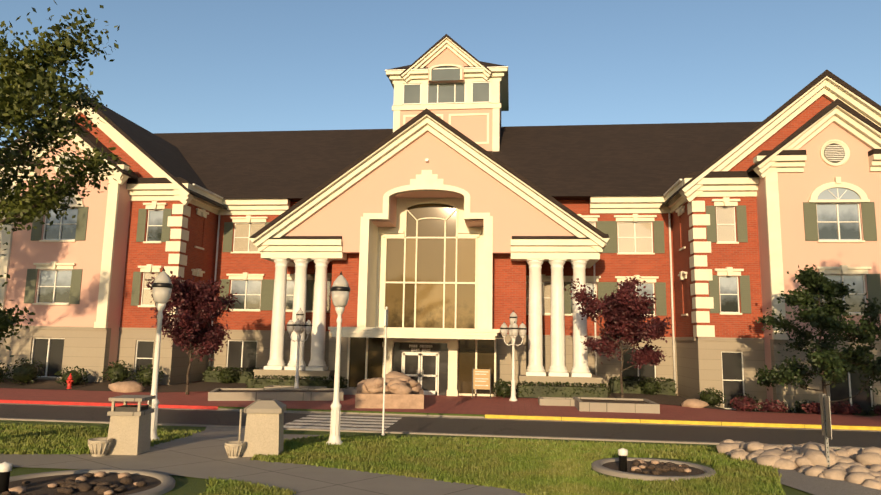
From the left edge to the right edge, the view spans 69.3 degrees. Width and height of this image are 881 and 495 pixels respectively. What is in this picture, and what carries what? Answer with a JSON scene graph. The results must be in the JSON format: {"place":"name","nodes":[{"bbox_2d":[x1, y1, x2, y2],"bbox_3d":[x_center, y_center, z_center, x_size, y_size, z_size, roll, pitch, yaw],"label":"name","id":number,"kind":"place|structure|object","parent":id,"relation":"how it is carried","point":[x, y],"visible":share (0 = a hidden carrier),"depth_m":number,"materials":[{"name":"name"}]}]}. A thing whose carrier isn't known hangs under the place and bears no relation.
{"place":"outdoors","nodes":[
{"label":"outdoors","id":0,"kind":"place"},
{"bbox_2d":[0,426,525,494],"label":"path","id":1,"kind":"structure","parent":0,"point":[203,454],"depth_m":10.71,"materials":[{"name":"concrete"}]},
{"bbox_2d":[88,437,112,456],"bbox_3d":[-6.345,3.731,11.865,0.421,0.319,0.413,0,-8,6],"label":"planter pot","id":2,"kind":"object","parent":1,"relation":"on","point":[100,447],"visible":0.92,"depth_m":11.75,"materials":[{"name":"beige stone"}]},
{"bbox_2d":[106,395,155,454],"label":"stone pillar","id":3,"kind":"structure","parent":1,"relation":"on","point":[129,431],"depth_m":12.09,"materials":[{"name":"stone"}]},
{"bbox_2d":[224,409,245,457],"bbox_3d":[-3.866,3.510,12.037,0.388,0.914,0.381,0,-8,6],"label":"urn","id":4,"kind":"object","parent":1,"relation":"on","point":[234,449],"visible":0.9,"depth_m":11.90,"materials":[{"name":"beige stone"}]},
{"bbox_2d":[0,406,872,494],"bbox_3d":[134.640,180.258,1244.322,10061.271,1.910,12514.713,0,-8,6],"label":"ground","id":5,"kind":"structure","parent":0,"point":[184,485],"depth_m":19.22,"materials":[{"name":"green plant"}]},
{"bbox_2d":[0,1,131,356],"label":"tree","id":6,"kind":"object","parent":5,"relation":"on","point":[22,99],"visible":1,"depth_m":11.80,"materials":[{"name":"green plant"}]},
{"bbox_2d":[0,462,174,494],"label":"planter","id":7,"kind":"object","parent":5,"relation":"on","point":[106,482],"visible":1,"depth_m":9.12,"materials":[{"name":"concrete"}]},
{"bbox_2d":[147,268,172,440],"bbox_3d":[-6.296,2.345,14.165,0.441,3.830,0.441,0,-8,6],"label":"lamp","id":8,"kind":"object","parent":5,"relation":"on","point":[162,285],"visible":0.85,"depth_m":14.17,"materials":[{"name":"white painted metal"},{"name":"frosted glass"},{"name":"dark metal"}]},
{"bbox_2d":[242,399,286,456],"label":"pillar","id":9,"kind":"structure","parent":5,"relation":"on","point":[264,427],"depth_m":12.18,"materials":[{"name":"stone"}]},
{"bbox_2d":[326,272,349,445],"bbox_3d":[-2.284,2.434,14.190,0.443,3.845,0.443,0,-8,6],"label":"lamp","id":10,"kind":"object","parent":5,"relation":"on","point":[340,289],"visible":1,"depth_m":14.17,"materials":[{"name":"white painted metal"},{"name":"frosted glass"},{"name":"dark metal"}]},
{"bbox_2d":[381,306,387,435],"bbox_3d":[-1.720,3.781,19.671,0.120,3.927,0.400,0,-8,6],"label":"pole","id":11,"kind":"object","parent":5,"relation":"on","point":[385,325],"visible":0.94,"depth_m":19.67,"materials":[{"name":"white metal"}]},
{"bbox_2d":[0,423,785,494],"bbox_3d":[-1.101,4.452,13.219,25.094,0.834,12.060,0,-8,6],"label":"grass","id":12,"kind":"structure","parent":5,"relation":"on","point":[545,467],"depth_m":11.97,"materials":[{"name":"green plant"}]},
{"bbox_2d":[0,399,880,448],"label":"kerbs","id":13,"kind":"structure","parent":5,"relation":"on","point":[564,419],"depth_m":24.20,"materials":[{"name":"red paint"}]},
{"bbox_2d":[591,448,716,480],"bbox_3d":[3.851,4.002,11.582,2.160,0.774,2.160,0,-8,6],"label":"planter","id":14,"kind":"object","parent":5,"relation":"on","point":[623,465],"visible":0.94,"depth_m":11.29,"materials":[{"name":"concrete"}]},
{"bbox_2d":[716,439,880,489],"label":"rocks","id":15,"kind":"object","parent":5,"relation":"on","point":[857,465],"visible":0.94,"depth_m":11.88,"materials":[{"name":"beige stone"}]},
{"bbox_2d":[771,469,880,494],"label":"footpath","id":16,"kind":"structure","parent":5,"relation":"on","point":[813,485],"depth_m":10.41,"materials":[{"name":"grey concrete"}]},
{"bbox_2d":[820,394,831,468],"bbox_3d":[7.088,3.998,11.635,0.055,2.605,0.599,-1,-8,13],"label":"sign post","id":17,"kind":"object","parent":5,"relation":"on","point":[825,416],"visible":0.79,"depth_m":11.70,"materials":[{"name":"black metal"}]},
{"bbox_2d":[0,404,880,447],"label":"road","id":18,"kind":"structure","parent":0,"point":[625,431],"depth_m":22.92,"materials":[{"name":"grey asphalt"}]},
{"bbox_2d":[0,388,880,425],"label":"sidewalk","id":19,"kind":"structure","parent":0,"point":[496,405],"depth_m":27.69,"materials":[{"name":"red brick"}]},
{"bbox_2d":[0,378,246,391],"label":"bed","id":20,"kind":"object","parent":19,"relation":"on","point":[196,386],"visible":0.29,"depth_m":34.75,"materials":[{"name":"green plant"}]},
{"bbox_2d":[66,373,73,388],"bbox_3d":[-19.389,6.995,33.329,0.360,0.810,0.306,0,-8,6],"label":"hydrant","id":21,"kind":"object","parent":20,"relation":"on","point":[69,381],"visible":0.98,"depth_m":33.27,"materials":[{"name":"red metal"}]},
{"bbox_2d":[145,271,240,394],"bbox_3d":[-12.358,4.373,32.220,5.036,6.047,3.931,7,-10,-36],"label":"tree","id":22,"kind":"object","parent":20,"relation":"on","point":[205,303],"visible":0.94,"depth_m":31.56,"materials":[{"name":"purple plant"}]},
{"bbox_2d":[0,357,880,414],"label":"hedges","id":23,"kind":"object","parent":20,"relation":"on","point":[27,372],"visible":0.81,"depth_m":34.20,"materials":[{"name":"green plant"}]},
{"bbox_2d":[208,388,343,400],"bbox_3d":[-7.742,7.111,30.435,6.040,0.580,2.400,3,-8,-11],"label":"planter","id":24,"kind":"object","parent":19,"relation":"on","point":[279,394],"visible":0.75,"depth_m":29.49,"materials":[{"name":"concrete"}]},
{"bbox_2d":[287,308,311,387],"bbox_3d":[-7.343,5.325,32.912,1.057,4.420,1.057,-7,-11,43],"label":"plaza lamp","id":25,"kind":"object","parent":19,"relation":"on","point":[298,326],"visible":0.94,"depth_m":32.92,"materials":[{"name":"white metal"}]},
{"bbox_2d":[264,385,357,394],"bbox_3d":[-5.819,7.620,33.530,6.690,0.500,1.200,1,-8,3],"label":"planter","id":26,"kind":"object","parent":19,"relation":"on","point":[349,391],"visible":0.17,"depth_m":33.49,"materials":[{"name":"concrete"}]},
{"bbox_2d":[355,389,423,408],"bbox_3d":[-2.221,6.826,28.509,2.898,0.800,3.200,1,-8,-2],"label":"stone pedestal","id":27,"kind":"object","parent":19,"relation":"on","point":[398,401],"visible":0.71,"depth_m":26.94,"materials":[{"name":"beige stone"}]},
{"bbox_2d":[356,371,421,393],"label":"boulders","id":28,"kind":"object","parent":27,"relation":"on","point":[396,382],"visible":0.94,"depth_m":27.58,"materials":[{"name":"beige stone"}]},
{"bbox_2d":[108,381,708,407],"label":"boulders","id":29,"kind":"object","parent":19,"relation":"on","point":[128,386],"visible":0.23,"depth_m":32.07,"materials":[{"name":"beige stone"}]},
{"bbox_2d":[0,34,880,414],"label":"building","id":30,"kind":"structure","parent":19,"relation":"on","point":[450,222],"depth_m":36.57,"materials":[{"name":"brick"}]},
{"bbox_2d":[472,368,490,398],"bbox_3d":[2.078,6.870,32.240,0.940,1.500,0.060,0,-8,6],"label":"info sign","id":31,"kind":"object","parent":19,"relation":"on","point":[481,378],"visible":0.98,"depth_m":32.24,"materials":[{"name":"beige"}]},
{"bbox_2d":[500,310,526,400],"bbox_3d":[3.590,5.305,31.412,1.057,4.420,1.057,-7,-11,43],"label":"plaza lamp","id":32,"kind":"object","parent":19,"relation":"on","point":[512,329],"visible":1,"depth_m":31.40,"materials":[{"name":"white painted metal"},{"name":"white glass"}]},
{"bbox_2d":[538,397,611,405],"bbox_3d":[6.240,7.282,29.624,3.306,0.500,1.000,0,-8,4],"label":"planter","id":33,"kind":"object","parent":19,"relation":"on","point":[554,401],"visible":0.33,"depth_m":29.23,"materials":[{"name":"concrete"}]},
{"bbox_2d":[573,397,659,413],"bbox_3d":[7.707,7.074,28.253,3.345,0.580,2.621,0,-8,6],"label":"planter","id":34,"kind":"object","parent":19,"relation":"on","point":[622,405],"visible":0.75,"depth_m":27.09,"materials":[{"name":"concrete"}]},
{"bbox_2d":[564,275,671,397],"bbox_3d":[8.986,4.285,29.776,4.454,6.279,5.219,6,-10,-33],"label":"tree","id":35,"kind":"object","parent":34,"relation":"in","point":[624,308],"visible":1,"depth_m":30.00,"materials":[{"name":"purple plant"}]},
{"bbox_2d":[508,392,880,415],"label":"bed","id":36,"kind":"object","parent":19,"relation":"on","point":[667,399],"visible":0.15,"depth_m":33.65,"materials":[{"name":"brown soil"}]},
{"bbox_2d":[754,264,880,402],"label":"tree","id":37,"kind":"object","parent":19,"relation":"on","point":[830,364],"visible":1,"depth_m":27.01,"materials":[{"name":"green plant"}]},
{"bbox_2d":[0,0,880,147],"label":"sky","id":38,"kind":"structure","parent":0,"point":[178,66],"materials":[{"name":"blue"}]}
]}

